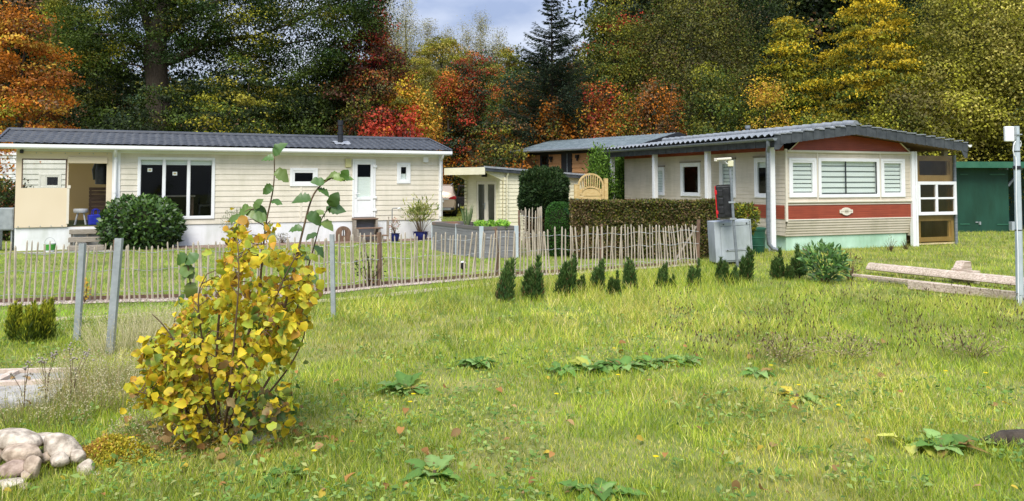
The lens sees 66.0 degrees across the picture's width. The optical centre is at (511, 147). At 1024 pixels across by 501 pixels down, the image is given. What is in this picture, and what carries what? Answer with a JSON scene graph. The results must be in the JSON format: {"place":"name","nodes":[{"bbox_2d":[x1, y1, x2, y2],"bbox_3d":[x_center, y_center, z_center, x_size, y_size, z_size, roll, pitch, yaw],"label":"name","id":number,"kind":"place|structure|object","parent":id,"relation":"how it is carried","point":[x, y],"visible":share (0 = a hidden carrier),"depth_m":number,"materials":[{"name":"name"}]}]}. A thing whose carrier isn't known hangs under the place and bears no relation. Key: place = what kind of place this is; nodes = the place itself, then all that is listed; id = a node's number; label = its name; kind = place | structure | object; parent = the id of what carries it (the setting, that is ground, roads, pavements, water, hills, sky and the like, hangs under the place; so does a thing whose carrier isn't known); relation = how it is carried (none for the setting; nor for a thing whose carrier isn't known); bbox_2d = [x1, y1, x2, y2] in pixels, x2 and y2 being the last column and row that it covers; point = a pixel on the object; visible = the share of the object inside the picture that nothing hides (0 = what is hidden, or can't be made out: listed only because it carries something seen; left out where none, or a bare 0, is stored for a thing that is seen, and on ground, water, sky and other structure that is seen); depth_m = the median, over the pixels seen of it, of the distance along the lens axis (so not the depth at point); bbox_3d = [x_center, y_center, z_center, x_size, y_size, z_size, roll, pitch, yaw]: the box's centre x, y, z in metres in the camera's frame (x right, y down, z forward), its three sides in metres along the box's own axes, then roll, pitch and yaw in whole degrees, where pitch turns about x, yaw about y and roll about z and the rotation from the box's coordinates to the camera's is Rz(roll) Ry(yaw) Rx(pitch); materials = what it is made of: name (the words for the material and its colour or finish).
{"place":"outdoors","nodes":[
{"label":"outdoors","id":0,"kind":"place"},
{"bbox_2d":[0,364,121,431],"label":"dry grass","id":1,"kind":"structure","parent":0,"point":[46,410],"depth_m":6.00,"materials":[{"name":"beige plant"}]},
{"bbox_2d":[59,295,180,357],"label":"dry grass","id":2,"kind":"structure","parent":0,"point":[133,336],"depth_m":8.27,"materials":[{"name":"beige plant"}]},
{"bbox_2d":[132,238,430,250],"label":"garden path","id":3,"kind":"structure","parent":0,"point":[225,245],"depth_m":22.65,"materials":[{"name":"grey stone"}]},
{"bbox_2d":[352,218,387,241],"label":"entrance steps","id":4,"kind":"structure","parent":3,"relation":"on","point":[366,226],"depth_m":24.30,"materials":[{"name":"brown wood"}]},
{"bbox_2d":[413,231,428,239],"bbox_3d":[-2.838,2.740,24.477,0.509,0.260,0.509,0,-3,0],"label":"flower pot","id":5,"kind":"object","parent":3,"relation":"on","point":[419,235],"visible":0.88,"depth_m":24.30,"materials":[{"name":"blue ceramic"}]},
{"bbox_2d":[400,194,443,231],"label":"oleander","id":6,"kind":"object","parent":5,"relation":"in","point":[418,208],"visible":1,"depth_m":24.43,"materials":[{"name":"green plant"}]},
{"bbox_2d":[67,0,603,89],"label":"sky","id":7,"kind":"structure","parent":0,"point":[518,16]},
{"bbox_2d":[0,213,1023,500],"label":"ground","id":8,"kind":"structure","parent":0,"point":[632,445],"depth_m":6.71,"materials":[{"name":"green plant"}]},
{"bbox_2d":[0,460,24,478],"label":"boulder","id":9,"kind":"object","parent":8,"relation":"on","point":[15,468],"visible":0.77,"depth_m":4.72,"materials":[{"name":"beige stone"}]},
{"bbox_2d":[1,443,42,461],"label":"boulder","id":10,"kind":"object","parent":9,"relation":"on","point":[20,451],"visible":0.71,"depth_m":4.81,"materials":[{"name":"stone"}]},
{"bbox_2d":[0,428,42,449],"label":"boulder","id":11,"kind":"object","parent":10,"relation":"on","point":[9,436],"visible":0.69,"depth_m":4.94,"materials":[{"name":"stone"}]},
{"bbox_2d":[3,299,23,341],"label":"golden conifer","id":12,"kind":"object","parent":8,"relation":"on","point":[13,321],"visible":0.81,"depth_m":8.81,"materials":[{"name":"green plant"}]},
{"bbox_2d":[0,174,33,240],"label":"garden shrub","id":13,"kind":"object","parent":8,"relation":"on","point":[7,197],"visible":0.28,"depth_m":24.17,"materials":[{"name":"green plant"}]},
{"bbox_2d":[15,298,42,343],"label":"golden conifer","id":14,"kind":"object","parent":8,"relation":"on","point":[30,327],"visible":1,"depth_m":8.70,"materials":[{"name":"green plant"}]},
{"bbox_2d":[0,151,65,188],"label":"neighbour caravan","id":15,"kind":"object","parent":8,"relation":"on","point":[37,174],"visible":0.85,"depth_m":29.59,"materials":[{"name":"white plastic"}]},
{"bbox_2d":[0,367,76,407],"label":"paving slab","id":16,"kind":"structure","parent":8,"relation":"on","point":[5,379],"depth_m":6.84,"materials":[{"name":"concrete"}]},
{"bbox_2d":[0,0,90,187],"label":"beech tree","id":17,"kind":"object","parent":8,"relation":"on","point":[9,27],"visible":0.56,"depth_m":30.55,"materials":[{"name":"orange plant"}]},
{"bbox_2d":[37,296,58,340],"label":"golden conifer","id":18,"kind":"object","parent":8,"relation":"on","point":[47,311],"visible":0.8,"depth_m":8.88,"materials":[{"name":"green plant"}]},
{"bbox_2d":[6,100,96,143],"bbox_3d":[-20.164,0.637,34.952,4.913,5.585,4.790,0,-3,0],"label":"shrub","id":19,"kind":"object","parent":8,"relation":"on","point":[75,112],"visible":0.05,"depth_m":34.46,"materials":[{"name":"green plant"}]},
{"bbox_2d":[43,432,82,458],"bbox_3d":[-2.870,1.912,5.017,0.250,0.160,0.215,26,-4,-2],"label":"boulder","id":20,"kind":"object","parent":8,"relation":"on","point":[53,443],"visible":0.63,"depth_m":4.97,"materials":[{"name":"stone"}]},
{"bbox_2d":[26,0,126,126],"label":"tree","id":21,"kind":"object","parent":8,"relation":"on","point":[48,4],"visible":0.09,"depth_m":41.38,"materials":[{"name":"orange plant"}]},
{"bbox_2d":[73,243,86,340],"bbox_3d":[-4.943,1.672,9.012,0.093,1.146,0.070,0,-3,0],"label":"steel post","id":22,"kind":"object","parent":8,"relation":"on","point":[80,279],"visible":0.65,"depth_m":9.00,"materials":[{"name":"grey metal"}]},
{"bbox_2d":[26,35,144,128],"bbox_3d":[-20.604,-1.011,38.935,5.345,9.021,5.358,-1,-3,21],"label":"tree","id":23,"kind":"object","parent":8,"relation":"on","point":[89,93],"visible":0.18,"depth_m":37.99,"materials":[{"name":"green plant"}]},
{"bbox_2d":[25,333,201,413],"bbox_3d":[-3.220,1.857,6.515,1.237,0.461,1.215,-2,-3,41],"label":"dry grass","id":24,"kind":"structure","parent":8,"relation":"on","point":[132,372],"depth_m":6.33,"materials":[{"name":"beige plant"}]},
{"bbox_2d":[105,238,123,354],"bbox_3d":[-4.155,1.581,8.236,0.139,1.260,0.070,0,-3,0],"label":"steel post","id":25,"kind":"object","parent":8,"relation":"on","point":[115,280],"visible":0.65,"depth_m":8.22,"materials":[{"name":"grey metal"}]},
{"bbox_2d":[44,432,194,474],"bbox_3d":[-2.647,1.953,5.180,0.815,0.174,0.770,-2,-3,41],"label":"ground cover","id":26,"kind":"object","parent":8,"relation":"on","point":[112,443],"visible":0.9,"depth_m":5.11,"materials":[{"name":"yellow plant"}]},
{"bbox_2d":[74,104,174,226],"bbox_3d":[-16.075,0.743,33.380,6.682,5.185,6.275,0,-3,0],"label":"shrub","id":27,"kind":"object","parent":8,"relation":"on","point":[111,123],"visible":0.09,"depth_m":32.70,"materials":[{"name":"green plant"}]},
{"bbox_2d":[95,192,188,249],"bbox_3d":[-10.114,2.053,21.565,2.296,1.672,2.099,0,-3,0],"label":"laurel shrub","id":28,"kind":"object","parent":8,"relation":"on","point":[143,221],"visible":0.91,"depth_m":20.98,"materials":[{"name":"green plant"}]},
{"bbox_2d":[90,82,227,132],"bbox_3d":[-15.728,0.223,34.975,6.756,6.208,6.819,0,-3,0],"label":"tree","id":29,"kind":"object","parent":8,"relation":"on","point":[173,113],"visible":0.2,"depth_m":34.46,"materials":[{"name":"green plant"}]},
{"bbox_2d":[107,398,254,455],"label":"dry grass","id":30,"kind":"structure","parent":8,"relation":"on","point":[159,431],"depth_m":5.45,"materials":[{"name":"beige plant"}]},
{"bbox_2d":[32,0,411,130],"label":"oak tree","id":31,"kind":"object","parent":8,"relation":"on","point":[162,24],"visible":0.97,"depth_m":36.24,"materials":[{"name":"green plant"}]},
{"bbox_2d":[0,120,451,250],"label":"mobile home","id":32,"kind":"object","parent":8,"relation":"on","point":[235,171],"visible":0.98,"depth_m":23.52,"materials":[{"name":"beige wood"}]},
{"bbox_2d":[137,157,214,218],"bbox_3d":[-9.468,1.150,22.257,2.013,1.746,0.100,1,-3,-25],"label":"window","id":33,"kind":"structure","parent":32,"relation":"in","point":[189,161],"depth_m":22.33,"materials":[{"name":"white plastic"}]},
{"bbox_2d":[352,159,376,217],"bbox_3d":[-4.584,1.266,24.499,0.762,1.802,0.157,1,-3,-25],"label":"door","id":34,"kind":"structure","parent":32,"relation":"in","point":[364,196],"depth_m":24.51,"materials":[{"name":"white plastic"}]},
{"bbox_2d":[120,143,353,449],"bbox_3d":[-1.945,1.072,5.537,1.427,2.217,1.164,-2,-3,32],"label":"hazel bush","id":35,"kind":"object","parent":8,"relation":"on","point":[224,374],"visible":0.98,"depth_m":5.32,"materials":[{"name":"yellow plant"}]},
{"bbox_2d":[170,51,324,134],"bbox_3d":[-11.858,-0.545,36.103,7.257,7.935,7.171,0,-3,0],"label":"hornbeam","id":36,"kind":"object","parent":8,"relation":"on","point":[256,109],"visible":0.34,"depth_m":34.83,"materials":[{"name":"green plant"}]},
{"bbox_2d":[250,65,353,134],"bbox_3d":[-9.649,-0.283,36.980,4.491,7.395,5.109,0,-3,0],"label":"tree","id":37,"kind":"object","parent":8,"relation":"on","point":[323,113],"visible":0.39,"depth_m":36.20,"materials":[{"name":"green plant"}]},
{"bbox_2d":[0,260,695,302],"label":"bed edging","id":38,"kind":"object","parent":8,"relation":"on","point":[205,295],"visible":0.33,"depth_m":13.05,"materials":[{"name":"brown wood"}]},
{"bbox_2d":[0,263,695,305],"bbox_3d":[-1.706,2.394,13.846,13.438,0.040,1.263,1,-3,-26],"label":"gravel","id":39,"kind":"structure","parent":8,"relation":"on","point":[165,299],"depth_m":12.81,"materials":[{"name":"grey gravel"}]},
{"bbox_2d":[0,220,699,303],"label":"paling fence","id":40,"kind":"object","parent":8,"relation":"on","point":[497,269],"visible":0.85,"depth_m":13.66,"materials":[{"name":"wood"}]},
{"bbox_2d":[312,21,434,136],"bbox_3d":[-6.975,-1.316,37.976,6.549,9.547,5.854,0,-3,0],"label":"tree","id":41,"kind":"object","parent":8,"relation":"on","point":[371,76],"visible":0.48,"depth_m":36.79,"materials":[{"name":"red plant"}]},
{"bbox_2d":[348,104,400,136],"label":"creeper shrub","id":42,"kind":"object","parent":8,"relation":"on","point":[371,126],"visible":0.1,"depth_m":32.72,"materials":[{"name":"red plant"}]},
{"bbox_2d":[376,371,429,395],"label":"dock plant","id":43,"kind":"object","parent":8,"relation":"on","point":[403,381],"visible":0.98,"depth_m":6.81,"materials":[{"name":"green plant"}]},
{"bbox_2d":[387,0,421,88],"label":"birch tree","id":44,"kind":"object","parent":8,"relation":"on","point":[406,48],"visible":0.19,"depth_m":62.97,"materials":[{"name":"green plant"}]},
{"bbox_2d":[386,104,426,137],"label":"creeper shrub","id":45,"kind":"object","parent":8,"relation":"on","point":[406,132],"visible":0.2,"depth_m":32.95,"materials":[{"name":"red plant"}]},
{"bbox_2d":[398,86,444,140],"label":"tree","id":46,"kind":"object","parent":8,"relation":"on","point":[426,115],"visible":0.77,"depth_m":36.14,"materials":[{"name":"yellow plant"}]},
{"bbox_2d":[402,454,461,484],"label":"dock plant","id":47,"kind":"object","parent":8,"relation":"on","point":[437,462],"visible":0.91,"depth_m":4.85,"materials":[{"name":"green plant"}]},
{"bbox_2d":[395,34,486,152],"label":"tree","id":48,"kind":"object","parent":8,"relation":"on","point":[434,46],"visible":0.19,"depth_m":56.13,"materials":[{"name":"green plant"}]},
{"bbox_2d":[428,66,467,182],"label":"tree","id":49,"kind":"object","parent":8,"relation":"on","point":[444,92],"visible":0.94,"depth_m":45.71,"materials":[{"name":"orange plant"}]},
{"bbox_2d":[443,183,466,215],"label":"car","id":50,"kind":"object","parent":8,"relation":"on","point":[452,200],"visible":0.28,"depth_m":40.62,"materials":[{"name":"beige paint"}]},
{"bbox_2d":[451,52,489,160],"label":"tree","id":51,"kind":"object","parent":8,"relation":"on","point":[464,108],"visible":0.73,"depth_m":45.69,"materials":[{"name":"green plant"}]},
{"bbox_2d":[431,221,517,257],"bbox_3d":[-0.981,2.291,19.860,0.997,0.754,3.017,1,-3,-30],"label":"raised bed","id":52,"kind":"object","parent":8,"relation":"on","point":[449,228],"visible":0.73,"depth_m":19.01,"materials":[{"name":"white wood"}]},
{"bbox_2d":[434,47,518,209],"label":"tree","id":53,"kind":"object","parent":8,"relation":"on","point":[486,73],"visible":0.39,"depth_m":45.74,"materials":[{"name":"orange plant"}]},
{"bbox_2d":[457,116,537,220],"bbox_3d":[-0.405,1.001,34.831,3.930,4.842,3.673,0,-3,0],"label":"shrub","id":54,"kind":"object","parent":8,"relation":"on","point":[496,124],"visible":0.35,"depth_m":34.42,"materials":[{"name":"green plant"}]},
{"bbox_2d":[0,99,1004,161],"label":"undergrowth","id":55,"kind":"object","parent":8,"relation":"on","point":[202,113],"visible":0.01,"depth_m":51.63,"materials":[{"name":"green plant"}]},
{"bbox_2d":[495,255,516,301],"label":"young conifer","id":56,"kind":"object","parent":8,"relation":"on","point":[506,285],"visible":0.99,"depth_m":11.73,"materials":[{"name":"green plant"}]},
{"bbox_2d":[483,43,536,124],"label":"tree","id":57,"kind":"object","parent":8,"relation":"on","point":[506,52],"visible":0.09,"depth_m":57.52,"materials":[{"name":"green plant"}]},
{"bbox_2d":[4,317,1017,497],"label":"fallen leaves","id":58,"kind":"object","parent":8,"relation":"on","point":[455,432],"visible":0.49,"depth_m":5.36,"materials":[{"name":"brown plant"}]},
{"bbox_2d":[0,280,1023,500],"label":"weeds","id":59,"kind":"object","parent":8,"relation":"on","point":[504,495],"visible":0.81,"depth_m":5.52,"materials":[{"name":"green plant"}]},
{"bbox_2d":[0,213,1023,318],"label":"lawn grass","id":60,"kind":"structure","parent":8,"relation":"on","point":[925,259],"depth_m":16.58,"materials":[{"name":"green plant"}]},
{"bbox_2d":[0,0,1023,135],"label":"woods","id":61,"kind":"object","parent":8,"relation":"on","point":[820,9],"visible":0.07,"depth_m":66.14,"materials":[{"name":"green plant"}]},
{"bbox_2d":[476,70,554,166],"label":"tree","id":62,"kind":"object","parent":8,"relation":"on","point":[497,109],"visible":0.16,"depth_m":41.52,"materials":[{"name":"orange plant"}]},
{"bbox_2d":[444,166,589,239],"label":"garden shed","id":63,"kind":"structure","parent":8,"relation":"on","point":[491,193],"depth_m":24.39,"materials":[{"name":"beige wood"}]},
{"bbox_2d":[518,206,541,255],"bbox_3d":[0.454,2.061,19.624,0.628,1.195,1.614,0,-3,0],"label":"paling fence","id":64,"kind":"object","parent":8,"relation":"on","point":[539,218],"visible":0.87,"depth_m":19.14,"materials":[{"name":"wood"}]},
{"bbox_2d":[520,253,544,299],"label":"young conifer","id":65,"kind":"object","parent":8,"relation":"on","point":[532,283],"visible":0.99,"depth_m":11.92,"materials":[{"name":"green plant"}]},
{"bbox_2d":[467,0,617,166],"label":"spruce tree","id":66,"kind":"object","parent":8,"relation":"on","point":[545,53],"visible":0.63,"depth_m":38.87,"materials":[{"name":"green plant"}]},
{"bbox_2d":[516,164,570,248],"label":"topiary conifer","id":67,"kind":"object","parent":8,"relation":"on","point":[543,186],"visible":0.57,"depth_m":20.51,"materials":[{"name":"green plant"}]},
{"bbox_2d":[521,95,579,160],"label":"creeper shrub","id":68,"kind":"object","parent":8,"relation":"on","point":[551,134],"visible":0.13,"depth_m":37.83,"materials":[{"name":"plant"}]},
{"bbox_2d":[544,201,570,256],"bbox_3d":[1.157,1.986,19.230,0.755,1.373,0.753,0,-3,0],"label":"clipped box","id":69,"kind":"object","parent":8,"relation":"on","point":[558,219],"visible":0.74,"depth_m":19.00,"materials":[{"name":"green plant"}]},
{"bbox_2d":[553,253,579,296],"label":"young conifer","id":70,"kind":"object","parent":8,"relation":"on","point":[567,276],"visible":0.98,"depth_m":12.33,"materials":[{"name":"green plant"}]},
{"bbox_2d":[536,63,614,139],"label":"tree","id":71,"kind":"object","parent":8,"relation":"on","point":[585,81],"visible":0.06,"depth_m":43.27,"materials":[{"name":"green plant"}]},
{"bbox_2d":[574,173,607,199],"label":"garden gate","id":72,"kind":"structure","parent":8,"relation":"on","point":[597,193],"depth_m":24.96,"materials":[{"name":"brown wood"}]},
{"bbox_2d":[510,132,687,186],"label":"timber house","id":73,"kind":"structure","parent":8,"relation":"on","point":[569,156],"depth_m":33.00,"materials":[{"name":"brown wood"}]},
{"bbox_2d":[561,78,637,138],"bbox_3d":[4.250,0.120,38.002,4.008,6.858,4.440,0,-3,0],"label":"creeper shrub","id":74,"kind":"object","parent":8,"relation":"on","point":[604,125],"visible":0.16,"depth_m":37.49,"materials":[{"name":"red plant"}]},
{"bbox_2d":[582,141,619,198],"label":"cypress tree","id":75,"kind":"object","parent":8,"relation":"on","point":[598,165],"visible":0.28,"depth_m":27.21,"materials":[{"name":"green plant"}]},
{"bbox_2d":[559,477,648,500],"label":"dock plant","id":76,"kind":"object","parent":8,"relation":"on","point":[605,492],"visible":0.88,"depth_m":4.47,"materials":[{"name":"green plant"}]},
{"bbox_2d":[566,0,664,136],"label":"tree","id":77,"kind":"object","parent":8,"relation":"on","point":[602,52],"visible":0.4,"depth_m":45.99,"materials":[{"name":"green plant"}]},
{"bbox_2d":[568,197,718,258],"bbox_3d":[3.138,1.925,18.791,3.619,1.467,0.931,0,-3,0],"label":"hedge","id":78,"kind":"object","parent":8,"relation":"on","point":[618,213],"visible":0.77,"depth_m":18.47,"materials":[{"name":"green plant"}]},
{"bbox_2d":[621,73,680,135],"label":"tree","id":79,"kind":"object","parent":8,"relation":"on","point":[649,98],"visible":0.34,"depth_m":38.59,"materials":[{"name":"orange plant"}]},
{"bbox_2d":[604,0,769,134],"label":"tree","id":80,"kind":"object","parent":8,"relation":"on","point":[727,59],"visible":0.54,"depth_m":43.61,"materials":[{"name":"green plant"}]},
{"bbox_2d":[665,61,755,135],"bbox_3d":[9.128,-0.267,35.862,5.239,7.441,5.505,0,-3,0],"label":"tree","id":81,"kind":"object","parent":8,"relation":"on","point":[710,79],"visible":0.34,"depth_m":35.64,"materials":[{"name":"green plant"}]},
{"bbox_2d":[707,219,752,264],"bbox_3d":[4.814,2.071,17.375,0.897,0.978,0.442,0,-3,-8],"label":"meter cabinet","id":82,"kind":"object","parent":8,"relation":"on","point":[720,239],"visible":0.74,"depth_m":17.18,"materials":[{"name":"metal"}]},
{"bbox_2d":[714,184,731,217],"bbox_3d":[4.589,1.158,17.028,0.384,0.730,0.255,-1,-3,24],"label":"tool case","id":83,"kind":"object","parent":82,"relation":"on","point":[722,199],"visible":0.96,"depth_m":16.92,"materials":[{"name":"black plastic"}]},
{"bbox_2d":[735,73,802,129],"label":"tree","id":84,"kind":"object","parent":8,"relation":"on","point":[767,95],"visible":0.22,"depth_m":34.61,"materials":[{"name":"yellow plant"}]},
{"bbox_2d":[717,0,831,128],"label":"tree","id":85,"kind":"object","parent":8,"relation":"on","point":[761,10],"visible":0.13,"depth_m":49.04,"materials":[{"name":"green plant"}]},
{"bbox_2d":[602,120,971,251],"bbox_3d":[8.112,1.083,25.485,7.007,3.660,9.575,1,-3,-21],"label":"caravan chalet","id":86,"kind":"object","parent":8,"relation":"on","point":[850,183],"visible":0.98,"depth_m":21.75,"materials":[{"name":"beige wood"}]},
{"bbox_2d":[788,158,816,197],"bbox_3d":[7.639,0.796,20.767,0.901,1.035,0.110,1,-3,-21],"label":"window","id":87,"kind":"structure","parent":86,"relation":"in","point":[802,171],"depth_m":20.80,"materials":[{"name":"white plastic"}]},
{"bbox_2d":[818,158,879,197],"bbox_3d":[9.103,0.820,21.327,2.106,1.058,0.110,1,-3,-21],"label":"window","id":88,"kind":"structure","parent":86,"relation":"in","point":[837,177],"depth_m":21.35,"materials":[{"name":"white plastic"}]},
{"bbox_2d":[880,159,905,196],"bbox_3d":[10.545,0.844,21.880,0.869,1.058,0.110,1,-3,-21],"label":"window","id":89,"kind":"structure","parent":86,"relation":"in","point":[890,182],"depth_m":21.91,"materials":[{"name":"white plastic"}]},
{"bbox_2d":[918,182,956,214],"bbox_3d":[12.109,1.447,22.492,1.486,0.952,0.095,1,-3,-21],"label":"window","id":90,"kind":"structure","parent":86,"relation":"in","point":[935,184],"depth_m":22.47,"materials":[{"name":"white plastic"}]},
{"bbox_2d":[742,15,847,129],"bbox_3d":[13.733,-1.557,38.782,6.529,10.099,6.504,0,-3,0],"label":"hornbeam","id":91,"kind":"object","parent":8,"relation":"on","point":[791,66],"visible":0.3,"depth_m":38.40,"materials":[{"name":"yellow plant"}]},
{"bbox_2d":[796,238,852,282],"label":"laurel bush","id":92,"kind":"object","parent":8,"relation":"on","point":[837,261],"visible":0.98,"depth_m":13.97,"materials":[{"name":"green plant"}]},
{"bbox_2d":[652,280,1023,367],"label":"seed heads","id":93,"kind":"object","parent":8,"relation":"on","point":[813,327],"visible":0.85,"depth_m":8.76,"materials":[{"name":"plant"}]},
{"bbox_2d":[787,0,973,155],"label":"hornbeam","id":94,"kind":"object","parent":8,"relation":"on","point":[858,31],"visible":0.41,"depth_m":35.98,"materials":[{"name":"yellow plant"}]},
{"bbox_2d":[852,73,977,163],"bbox_3d":[17.032,0.089,33.377,5.398,6.539,5.596,0,-3,0],"label":"willow tree","id":95,"kind":"object","parent":8,"relation":"on","point":[911,113],"visible":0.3,"depth_m":32.91,"materials":[{"name":"yellow plant"}]},
{"bbox_2d":[833,0,1011,159],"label":"tree","id":96,"kind":"object","parent":8,"relation":"on","point":[905,8],"visible":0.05,"depth_m":46.88,"materials":[{"name":"green plant"}]},
{"bbox_2d":[866,262,1015,285],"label":"timber slab","id":97,"kind":"structure","parent":8,"relation":"on","point":[968,276],"depth_m":14.13,"materials":[{"name":"grey wood"}]},
{"bbox_2d":[874,0,1023,214],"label":"willow tree","id":98,"kind":"object","parent":8,"relation":"on","point":[987,5],"visible":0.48,"depth_m":34.08,"materials":[{"name":"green plant"}]},
{"bbox_2d":[906,428,991,457],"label":"dock plant","id":99,"kind":"object","parent":8,"relation":"on","point":[947,439],"visible":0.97,"depth_m":5.29,"materials":[{"name":"green plant"}]},
{"bbox_2d":[907,281,1015,299],"bbox_3d":[7.309,2.244,12.197,0.060,0.130,2.368,2,-3,-36],"label":"plank","id":100,"kind":"object","parent":8,"relation":"on","point":[946,288],"visible":0.93,"depth_m":12.45,"materials":[{"name":"beige wood"}]},
{"bbox_2d":[937,0,1023,174],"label":"willow tree","id":101,"kind":"object","parent":8,"relation":"on","point":[1012,106],"visible":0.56,"depth_m":33.21,"materials":[{"name":"green plant"}]},
{"bbox_2d":[952,161,1023,231],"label":"green shed","id":102,"kind":"structure","parent":8,"relation":"on","point":[984,194],"depth_m":28.55,"materials":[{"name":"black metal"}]},
{"bbox_2d":[1004,126,1023,305],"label":"antenna pole","id":103,"kind":"object","parent":8,"relation":"on","point":[1012,134],"visible":0.96,"depth_m":11.48,"materials":[{"name":"grey metal"}]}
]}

